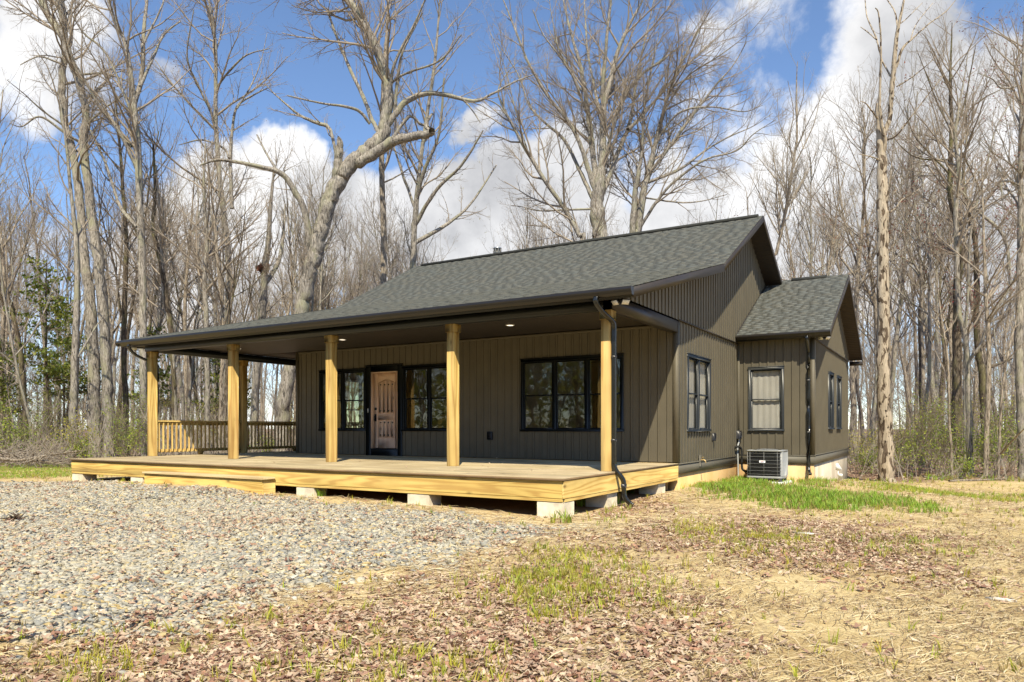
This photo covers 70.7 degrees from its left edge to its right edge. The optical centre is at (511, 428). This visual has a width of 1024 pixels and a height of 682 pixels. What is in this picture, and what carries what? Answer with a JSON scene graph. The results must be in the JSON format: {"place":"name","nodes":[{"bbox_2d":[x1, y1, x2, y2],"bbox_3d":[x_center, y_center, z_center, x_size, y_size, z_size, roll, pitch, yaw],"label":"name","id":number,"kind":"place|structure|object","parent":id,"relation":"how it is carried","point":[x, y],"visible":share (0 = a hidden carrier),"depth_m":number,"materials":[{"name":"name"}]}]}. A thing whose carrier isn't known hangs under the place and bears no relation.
{"place":"outdoors","nodes":[
{"label":"outdoors","id":0,"kind":"place"},
{"bbox_2d":[0,429,1023,681],"bbox_3d":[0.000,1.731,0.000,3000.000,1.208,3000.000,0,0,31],"label":"ground","id":1,"kind":"structure","parent":0,"point":[526,509],"depth_m":6.24,"materials":[{"name":"soil"}]},
{"bbox_2d":[0,245,28,456],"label":"bare tree","id":2,"kind":"object","parent":1,"relation":"on","point":[13,318],"visible":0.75,"depth_m":29.94,"materials":[{"name":"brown plant"}]},
{"bbox_2d":[0,336,41,456],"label":"cedar tree","id":3,"kind":"object","parent":1,"relation":"on","point":[3,393],"visible":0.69,"depth_m":33.05,"materials":[{"name":"green plant"}]},
{"bbox_2d":[0,199,51,445],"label":"forest tree","id":4,"kind":"object","parent":1,"relation":"on","point":[18,321],"visible":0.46,"depth_m":39.46,"materials":[{"name":"beige plant"}]},
{"bbox_2d":[0,189,61,391],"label":"forest tree","id":5,"kind":"object","parent":1,"relation":"on","point":[24,271],"visible":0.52,"depth_m":41.23,"materials":[{"name":"brown plant"}]},
{"bbox_2d":[0,62,70,456],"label":"forest tree","id":6,"kind":"object","parent":1,"relation":"on","point":[3,317],"visible":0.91,"depth_m":33.32,"materials":[{"name":"beige plant"}]},
{"bbox_2d":[0,100,71,443],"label":"forest tree","id":7,"kind":"object","parent":1,"relation":"on","point":[37,256],"visible":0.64,"depth_m":51.56,"materials":[{"name":"beige plant"}]},
{"bbox_2d":[0,60,73,454],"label":"forest tree","id":8,"kind":"object","parent":1,"relation":"on","point":[4,296],"visible":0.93,"depth_m":28.35,"materials":[{"name":"brown plant"}]},
{"bbox_2d":[9,377,86,456],"bbox_3d":[-20.804,-0.682,32.875,3.162,4.321,2.999,0,0,20],"label":"shrub","id":9,"kind":"object","parent":1,"relation":"on","point":[61,402],"visible":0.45,"depth_m":32.98,"materials":[{"name":"brown plant"}]},
{"bbox_2d":[0,255,100,450],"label":"cedar tree","id":10,"kind":"object","parent":1,"relation":"on","point":[53,369],"visible":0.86,"depth_m":30.82,"materials":[{"name":"green plant"}]},
{"bbox_2d":[13,206,89,449],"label":"forest tree","id":11,"kind":"object","parent":1,"relation":"on","point":[57,263],"visible":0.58,"depth_m":36.23,"materials":[{"name":"brown plant"}]},
{"bbox_2d":[0,70,114,455],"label":"bare tree","id":12,"kind":"object","parent":1,"relation":"on","point":[74,378],"visible":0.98,"depth_m":27.93,"materials":[{"name":"grey plant"}]},
{"bbox_2d":[0,422,121,465],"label":"brush heap","id":13,"kind":"object","parent":1,"relation":"on","point":[21,453],"visible":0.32,"depth_m":26.71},
{"bbox_2d":[27,302,101,450],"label":"cedar tree","id":14,"kind":"object","parent":1,"relation":"on","point":[63,355],"visible":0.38,"depth_m":33.90,"materials":[{"name":"green plant"}]},
{"bbox_2d":[21,149,118,431],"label":"forest tree","id":15,"kind":"object","parent":1,"relation":"on","point":[68,255],"visible":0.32,"depth_m":54.70,"materials":[{"name":"grey plant"}]},
{"bbox_2d":[0,0,156,457],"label":"bare tree","id":16,"kind":"object","parent":1,"relation":"on","point":[62,28],"visible":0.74,"depth_m":30.85,"materials":[{"name":"grey plant"}]},
{"bbox_2d":[7,0,165,457],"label":"bare tree","id":17,"kind":"object","parent":1,"relation":"on","point":[93,376],"visible":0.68,"depth_m":31.42,"materials":[{"name":"grey plant"}]},
{"bbox_2d":[62,167,148,407],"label":"forest tree","id":18,"kind":"object","parent":1,"relation":"on","point":[114,363],"visible":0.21,"depth_m":60.05,"materials":[{"name":"grey plant"}]},
{"bbox_2d":[61,132,155,442],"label":"forest tree","id":19,"kind":"object","parent":1,"relation":"on","point":[83,319],"visible":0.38,"depth_m":35.05,"materials":[{"name":"beige plant"}]},
{"bbox_2d":[77,399,160,456],"bbox_3d":[-14.559,0.109,26.772,2.375,2.512,2.603,0,0,-6],"label":"shrub","id":20,"kind":"object","parent":1,"relation":"on","point":[116,426],"visible":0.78,"depth_m":26.79,"materials":[{"name":"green plant"}]},
{"bbox_2d":[67,60,173,456],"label":"bare tree","id":21,"kind":"object","parent":1,"relation":"on","point":[121,170],"visible":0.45,"depth_m":32.92,"materials":[{"name":"brown plant"}]},
{"bbox_2d":[89,172,166,354],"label":"forest tree","id":22,"kind":"object","parent":1,"relation":"on","point":[113,330],"visible":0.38,"depth_m":41.17,"materials":[{"name":"beige plant"}]},
{"bbox_2d":[56,0,201,455],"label":"bare tree","id":23,"kind":"object","parent":1,"relation":"on","point":[132,110],"visible":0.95,"depth_m":29.89,"materials":[{"name":"grey plant"}]},
{"bbox_2d":[75,70,191,451],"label":"forest tree","id":24,"kind":"object","parent":1,"relation":"on","point":[120,396],"visible":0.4,"depth_m":43.56,"materials":[{"name":"brown plant"}]},
{"bbox_2d":[102,117,195,454],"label":"bare tree","id":25,"kind":"object","parent":1,"relation":"on","point":[169,314],"visible":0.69,"depth_m":31.93,"materials":[{"name":"brown plant"}]},
{"bbox_2d":[99,91,201,434],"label":"forest tree","id":26,"kind":"object","parent":1,"relation":"on","point":[180,378],"visible":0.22,"depth_m":60.18,"materials":[{"name":"grey plant"}]},
{"bbox_2d":[122,323,180,453],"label":"cedar tree","id":27,"kind":"object","parent":1,"relation":"on","point":[161,371],"visible":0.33,"depth_m":38.07,"materials":[{"name":"green plant"}]},
{"bbox_2d":[88,116,235,454],"bbox_3d":[-15.730,-6.239,32.357,4.486,15.762,5.846,0,0,31],"label":"bare tree","id":28,"kind":"object","parent":1,"relation":"on","point":[162,288],"visible":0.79,"depth_m":31.94,"materials":[{"name":"brown plant"}]},
{"bbox_2d":[127,177,200,452],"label":"forest tree","id":29,"kind":"object","parent":1,"relation":"on","point":[159,321],"visible":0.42,"depth_m":41.39,"materials":[{"name":"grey plant"}]},
{"bbox_2d":[119,134,223,431],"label":"forest tree","id":30,"kind":"object","parent":1,"relation":"on","point":[196,366],"visible":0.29,"depth_m":42.95,"materials":[{"name":"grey plant"}]},
{"bbox_2d":[133,182,225,447],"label":"forest tree","id":31,"kind":"object","parent":1,"relation":"on","point":[190,357],"visible":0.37,"depth_m":37.30,"materials":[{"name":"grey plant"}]},
{"bbox_2d":[155,132,228,454],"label":"bare tree","id":32,"kind":"object","parent":1,"relation":"on","point":[186,293],"visible":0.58,"depth_m":32.95,"materials":[{"name":"beige plant"}]},
{"bbox_2d":[133,144,251,448],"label":"forest tree","id":33,"kind":"object","parent":1,"relation":"on","point":[178,314],"visible":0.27,"depth_m":47.00,"materials":[{"name":"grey plant"}]},
{"bbox_2d":[113,83,284,453],"bbox_3d":[-13.139,-6.438,31.328,7.076,16.210,4.647,0,0,-10],"label":"bare tree","id":34,"kind":"object","parent":1,"relation":"on","point":[205,308],"visible":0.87,"depth_m":30.93,"materials":[{"name":"grey plant"}]},
{"bbox_2d":[162,231,249,452],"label":"forest tree","id":35,"kind":"object","parent":1,"relation":"on","point":[192,381],"visible":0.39,"depth_m":35.56,"materials":[{"name":"grey plant"}]},
{"bbox_2d":[117,0,298,427],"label":"bare tree","id":36,"kind":"object","parent":1,"relation":"on","point":[212,20],"visible":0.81,"depth_m":33.91,"materials":[{"name":"grey plant"}]},
{"bbox_2d":[141,121,276,452],"bbox_3d":[-12.496,-5.582,29.893,4.563,14.499,6.362,0,0,31],"label":"bare tree","id":37,"kind":"object","parent":1,"relation":"on","point":[220,297],"visible":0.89,"depth_m":29.91,"materials":[{"name":"beige plant"}]},
{"bbox_2d":[197,160,285,452],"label":"forest tree","id":38,"kind":"object","parent":1,"relation":"on","point":[233,288],"visible":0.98,"depth_m":28.53,"materials":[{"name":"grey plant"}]},
{"bbox_2d":[223,133,307,451],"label":"bare tree","id":39,"kind":"object","parent":1,"relation":"on","point":[262,312],"visible":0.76,"depth_m":32.89,"materials":[{"name":"grey plant"}]},
{"bbox_2d":[235,186,305,449],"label":"forest tree","id":40,"kind":"object","parent":1,"relation":"on","point":[289,305],"visible":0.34,"depth_m":39.37,"materials":[{"name":"beige plant"}]},
{"bbox_2d":[265,110,306,443],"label":"forest tree","id":41,"kind":"object","parent":1,"relation":"on","point":[290,257],"visible":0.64,"depth_m":31.17,"materials":[{"name":"beige plant"}]},
{"bbox_2d":[256,142,351,427],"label":"forest tree","id":42,"kind":"object","parent":1,"relation":"on","point":[291,406],"visible":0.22,"depth_m":50.39,"materials":[{"name":"grey plant"}]},
{"bbox_2d":[255,121,361,311],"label":"forest tree","id":43,"kind":"object","parent":1,"relation":"on","point":[327,243],"visible":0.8,"depth_m":29.85,"materials":[{"name":"grey plant"}]},
{"bbox_2d":[0,480,618,674],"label":"gravel","id":44,"kind":"structure","parent":1,"relation":"on","point":[41,614],"depth_m":8.00,"materials":[{"name":"gravel"}]},
{"bbox_2d":[293,161,378,309],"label":"forest tree","id":45,"kind":"object","parent":1,"relation":"on","point":[323,279],"visible":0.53,"depth_m":41.72,"materials":[{"name":"grey plant"}]},
{"bbox_2d":[317,191,379,302],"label":"forest tree","id":46,"kind":"object","parent":1,"relation":"on","point":[348,248],"visible":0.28,"depth_m":52.55,"materials":[{"name":"grey plant"}]},
{"bbox_2d":[200,0,542,450],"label":"leaning oak","id":47,"kind":"object","parent":1,"relation":"on","point":[378,143],"visible":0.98,"depth_m":29.73,"materials":[{"name":"grey plant"}]},
{"bbox_2d":[69,420,678,517],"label":"wooden deck","id":48,"kind":"structure","parent":1,"relation":"on","point":[430,481],"depth_m":13.65,"materials":[{"name":"brown wood"}]},
{"bbox_2d":[342,164,408,295],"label":"forest tree","id":49,"kind":"object","parent":1,"relation":"on","point":[376,238],"visible":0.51,"depth_m":50.20,"materials":[{"name":"grey plant"}]},
{"bbox_2d":[343,189,410,295],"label":"forest tree","id":50,"kind":"object","parent":1,"relation":"on","point":[392,263],"visible":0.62,"depth_m":38.74,"materials":[{"name":"beige plant"}]},
{"bbox_2d":[347,0,433,284],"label":"bare tree","id":51,"kind":"object","parent":1,"relation":"on","point":[383,225],"visible":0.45,"depth_m":33.89,"materials":[{"name":"beige plant"}]},
{"bbox_2d":[369,184,444,274],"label":"forest tree","id":52,"kind":"object","parent":1,"relation":"on","point":[408,245],"visible":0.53,"depth_m":38.07,"materials":[{"name":"grey plant"}]},
{"bbox_2d":[370,0,496,268],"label":"bare tree","id":53,"kind":"object","parent":1,"relation":"on","point":[417,215],"visible":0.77,"depth_m":34.90,"materials":[{"name":"grey bark"},{"name":"twig"}]},
{"bbox_2d":[115,214,862,506],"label":"house","id":54,"kind":"structure","parent":1,"relation":"on","point":[708,351],"depth_m":18.41,"materials":[{"name":"wood"}]},
{"bbox_2d":[318,368,365,430],"bbox_3d":[-4.699,-0.776,20.007,1.768,1.707,0.120,0,0,31],"label":"window","id":55,"kind":"structure","parent":54,"relation":"in","point":[356,370],"depth_m":19.97,"materials":[{"name":"black glass"}]},
{"bbox_2d":[365,363,402,455],"bbox_3d":[-3.388,-0.478,19.267,1.290,2.430,0.195,0,0,31],"label":"door","id":56,"kind":"structure","parent":54,"relation":"in","point":[384,381],"depth_m":19.32,"materials":[{"name":"brown wood"}]},
{"bbox_2d":[401,363,446,430],"bbox_3d":[-2.125,-0.776,18.457,1.758,1.707,0.120,0,0,31],"label":"window","id":57,"kind":"structure","parent":54,"relation":"in","point":[429,367],"depth_m":18.44,"materials":[{"name":"black glass"}]},
{"bbox_2d":[520,353,623,431],"bbox_3d":[1.329,-0.776,16.377,2.613,1.707,0.120,0,0,31],"label":"window","id":58,"kind":"structure","parent":54,"relation":"in","point":[586,358],"depth_m":16.38,"materials":[{"name":"black metal"}]},
{"bbox_2d":[687,353,711,431],"bbox_3d":[4.206,-0.776,16.343,0.141,1.707,1.778,0,0,31],"label":"window","id":59,"kind":"structure","parent":54,"relation":"in","point":[700,361],"depth_m":16.30,"materials":[{"name":"black glass"}]},
{"bbox_2d":[748,365,784,430],"bbox_3d":[6.722,-0.776,19.061,0.933,1.707,0.141,0,0,31],"label":"window","id":60,"kind":"structure","parent":54,"relation":"in","point":[765,383],"depth_m":19.11,"materials":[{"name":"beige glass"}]},
{"bbox_2d":[0,454,1023,681],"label":"leaf litter","id":61,"kind":"object","parent":1,"relation":"on","point":[524,662],"visible":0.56,"depth_m":5.50,"materials":[{"name":"plant"}]},
{"bbox_2d":[0,228,1023,444],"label":"woods","id":62,"kind":"object","parent":1,"relation":"on","point":[899,373],"visible":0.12,"depth_m":77.91,"materials":[{"name":"plant"}]},
{"bbox_2d":[0,379,1023,482],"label":"undergrowth","id":63,"kind":"object","parent":1,"relation":"on","point":[1003,462],"visible":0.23,"depth_m":27.18,"materials":[{"name":"plant"}]},
{"bbox_2d":[0,479,1023,681],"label":"straw","id":64,"kind":"object","parent":1,"relation":"on","point":[857,677],"visible":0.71,"depth_m":5.96,"materials":[{"name":"plant"}]},
{"bbox_2d":[491,186,548,250],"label":"forest tree","id":65,"kind":"object","parent":1,"relation":"on","point":[527,217],"visible":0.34,"depth_m":43.62,"materials":[{"name":"grey plant"}]},
{"bbox_2d":[461,0,624,245],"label":"bare tree","id":66,"kind":"object","parent":1,"relation":"on","point":[570,218],"visible":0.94,"depth_m":33.94,"materials":[{"name":"grey plant"}]},
{"bbox_2d":[485,0,769,237],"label":"spreading oak","id":67,"kind":"object","parent":1,"relation":"on","point":[598,182],"visible":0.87,"depth_m":35.93,"materials":[{"name":"grey plant"}]},
{"bbox_2d":[588,0,801,232],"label":"spreading oak","id":68,"kind":"object","parent":1,"relation":"on","point":[637,221],"visible":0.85,"depth_m":36.52,"materials":[{"name":"grey plant"}]},
{"bbox_2d":[762,479,791,483],"bbox_3d":[6.522,1.397,18.375,1.050,0.120,0.940,0,0,31],"label":"equipment pad","id":69,"kind":"object","parent":1,"relation":"on","point":[779,482],"visible":0.18,"depth_m":18.06,"materials":[{"name":"white concrete"}]},
{"bbox_2d":[746,449,787,481],"bbox_3d":[6.508,0.932,18.382,0.894,0.810,0.766,0,0,31],"label":"air conditioner","id":70,"kind":"object","parent":69,"relation":"on","point":[768,463],"visible":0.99,"depth_m":18.08,"materials":[{"name":"white metal"}]},
{"bbox_2d":[740,13,839,255],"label":"bare tree","id":71,"kind":"object","parent":1,"relation":"on","point":[787,194],"visible":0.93,"depth_m":37.80,"materials":[{"name":"beige plant"}]},
{"bbox_2d":[744,118,891,276],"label":"forest tree","id":72,"kind":"object","parent":1,"relation":"on","point":[810,231],"visible":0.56,"depth_m":47.61,"materials":[{"name":"grey plant"}]},
{"bbox_2d":[786,119,876,286],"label":"forest tree","id":73,"kind":"object","parent":1,"relation":"on","point":[831,244],"visible":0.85,"depth_m":34.83,"materials":[{"name":"beige plant"}]},
{"bbox_2d":[792,137,870,445],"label":"forest tree","id":74,"kind":"object","parent":1,"relation":"on","point":[860,409],"visible":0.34,"depth_m":50.71,"materials":[{"name":"beige plant"}]},
{"bbox_2d":[787,197,876,300],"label":"forest tree","id":75,"kind":"object","parent":1,"relation":"on","point":[819,231],"visible":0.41,"depth_m":43.76,"materials":[{"name":"grey plant"}]},
{"bbox_2d":[796,65,914,441],"bbox_3d":[17.342,-8.001,36.270,5.499,20.124,5.850,0,0,3],"label":"forest tree","id":76,"kind":"object","parent":1,"relation":"on","point":[873,285],"visible":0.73,"depth_m":36.59,"materials":[{"name":"beige plant"}]},
{"bbox_2d":[816,146,902,457],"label":"forest tree","id":77,"kind":"object","parent":1,"relation":"on","point":[876,373],"visible":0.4,"depth_m":39.07,"materials":[{"name":"grey plant"}]},
{"bbox_2d":[800,54,942,462],"bbox_3d":[18.211,-8.458,36.790,6.385,21.108,6.792,0,0,-16],"label":"forest tree","id":78,"kind":"object","parent":1,"relation":"on","point":[852,375],"visible":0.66,"depth_m":35.97,"materials":[{"name":"beige plant"}]},
{"bbox_2d":[816,133,935,341],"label":"forest tree","id":79,"kind":"object","parent":1,"relation":"on","point":[890,290],"visible":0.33,"depth_m":42.64,"materials":[{"name":"grey plant"}]},
{"bbox_2d":[835,54,955,466],"bbox_3d":[17.979,-7.615,32.726,7.314,19.658,3.981,0,0,-40],"label":"forest tree","id":80,"kind":"object","parent":1,"relation":"on","point":[928,255],"visible":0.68,"depth_m":32.26,"materials":[{"name":"grey plant"}]},
{"bbox_2d":[858,136,952,444],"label":"forest tree","id":81,"kind":"object","parent":1,"relation":"on","point":[915,356],"visible":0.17,"depth_m":57.14,"materials":[{"name":"beige plant"}]},
{"bbox_2d":[859,0,955,481],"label":"dead snag","id":82,"kind":"object","parent":1,"relation":"on","point":[886,450],"visible":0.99,"depth_m":24.35,"materials":[{"name":"beige plant"}]},
{"bbox_2d":[833,23,988,431],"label":"forest tree","id":83,"kind":"object","parent":1,"relation":"on","point":[894,353],"visible":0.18,"depth_m":50.22,"materials":[{"name":"grey plant"}]},
{"bbox_2d":[846,40,983,454],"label":"forest tree","id":84,"kind":"object","parent":1,"relation":"on","point":[918,275],"visible":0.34,"depth_m":43.44,"materials":[{"name":"grey plant"}]},
{"bbox_2d":[862,173,968,462],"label":"forest tree","id":85,"kind":"object","parent":1,"relation":"on","point":[922,329],"visible":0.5,"depth_m":36.92,"materials":[{"name":"beige plant"}]},
{"bbox_2d":[875,392,970,475],"bbox_3d":[15.454,0.231,27.232,3.167,3.208,3.471,0,0,38],"label":"shrub","id":86,"kind":"object","parent":1,"relation":"on","point":[921,432],"visible":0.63,"depth_m":26.93,"materials":[{"name":"green plant"}]},
{"bbox_2d":[891,373,964,472],"bbox_3d":[16.491,-0.181,28.383,2.874,4.100,2.726,0,0,39],"label":"shrub","id":87,"kind":"object","parent":1,"relation":"on","point":[926,399],"visible":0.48,"depth_m":28.48,"materials":[{"name":"green plant"}]},
{"bbox_2d":[874,116,998,405],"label":"forest tree","id":88,"kind":"object","parent":1,"relation":"on","point":[936,359],"visible":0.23,"depth_m":48.40,"materials":[{"name":"grey plant"}]},
{"bbox_2d":[926,261,961,479],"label":"sapling","id":89,"kind":"object","parent":1,"relation":"on","point":[949,418],"visible":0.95,"depth_m":25.48,"materials":[{"name":"beige plant"}]},
{"bbox_2d":[902,397,992,477],"bbox_3d":[15.514,0.355,25.875,2.950,2.979,2.692,0,0,26],"label":"shrub","id":90,"kind":"object","parent":1,"relation":"on","point":[939,436],"visible":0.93,"depth_m":25.81,"materials":[{"name":"green plant"}]},
{"bbox_2d":[892,170,1003,453],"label":"forest tree","id":91,"kind":"object","parent":1,"relation":"on","point":[949,336],"visible":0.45,"depth_m":40.69,"materials":[{"name":"beige plant"}]},
{"bbox_2d":[899,166,1000,450],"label":"forest tree","id":92,"kind":"object","parent":1,"relation":"on","point":[919,336],"visible":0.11,"depth_m":50.18,"materials":[{"name":"brown plant"}]},
{"bbox_2d":[889,0,1014,470],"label":"bare tree","id":93,"kind":"object","parent":1,"relation":"on","point":[956,360],"visible":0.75,"depth_m":29.89,"materials":[{"name":"grey plant"}]},
{"bbox_2d":[891,23,1023,475],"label":"bare tree","id":94,"kind":"object","parent":1,"relation":"on","point":[958,241],"visible":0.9,"depth_m":26.92,"materials":[{"name":"grey plant"}]},
{"bbox_2d":[898,58,1020,464],"bbox_3d":[20.501,-7.404,31.069,6.889,18.946,5.980,0,0,-13],"label":"budding maple","id":95,"kind":"object","parent":1,"relation":"on","point":[969,251],"visible":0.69,"depth_m":30.98,"materials":[{"name":"grey plant"}]},
{"bbox_2d":[907,50,1017,466],"bbox_3d":[21.133,-7.271,33.383,4.943,19.160,5.497,0,0,21],"label":"bare tree","id":96,"kind":"object","parent":1,"relation":"on","point":[981,366],"visible":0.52,"depth_m":32.95,"materials":[{"name":"grey plant"}]},
{"bbox_2d":[910,184,1014,415],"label":"forest tree","id":97,"kind":"object","parent":1,"relation":"on","point":[942,339],"visible":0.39,"depth_m":38.64,"materials":[{"name":"brown plant"}]},
{"bbox_2d":[924,120,1023,477],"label":"bare tree","id":98,"kind":"object","parent":1,"relation":"on","point":[987,297],"visible":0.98,"depth_m":25.95,"materials":[{"name":"beige plant"}]},
{"bbox_2d":[936,408,1022,474],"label":"shrub","id":99,"kind":"object","parent":1,"relation":"on","point":[1002,436],"visible":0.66,"depth_m":26.39,"materials":[{"name":"green plant"}]},
{"bbox_2d":[945,201,1015,451],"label":"forest tree","id":100,"kind":"object","parent":1,"relation":"on","point":[975,373],"visible":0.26,"depth_m":49.12,"materials":[{"name":"beige plant"}]},
{"bbox_2d":[954,6,1023,478],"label":"bare tree","id":101,"kind":"object","parent":1,"relation":"on","point":[1019,353],"visible":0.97,"depth_m":25.93,"materials":[{"name":"twig"},{"name":"grey bark"}]},
{"bbox_2d":[964,234,1015,436],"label":"forest tree","id":102,"kind":"object","parent":1,"relation":"on","point":[1006,335],"visible":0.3,"depth_m":55.64,"materials":[{"name":"beige plant"}]},
{"bbox_2d":[964,3,1023,292],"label":"forest tree","id":103,"kind":"object","parent":1,"relation":"on","point":[997,161],"visible":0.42,"depth_m":45.51,"materials":[{"name":"grey plant"}]},
{"bbox_2d":[995,283,1023,478],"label":"sapling","id":104,"kind":"object","parent":1,"relation":"on","point":[1000,408],"visible":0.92,"depth_m":25.47,"materials":[{"name":"beige plant"}]},
{"bbox_2d":[0,463,1023,681],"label":"grass","id":105,"kind":"structure","parent":0,"point":[829,499],"depth_m":7.50,"materials":[{"name":"plant"}]},
{"bbox_2d":[0,0,1023,428],"label":"sky","id":106,"kind":"structure","parent":0,"point":[831,32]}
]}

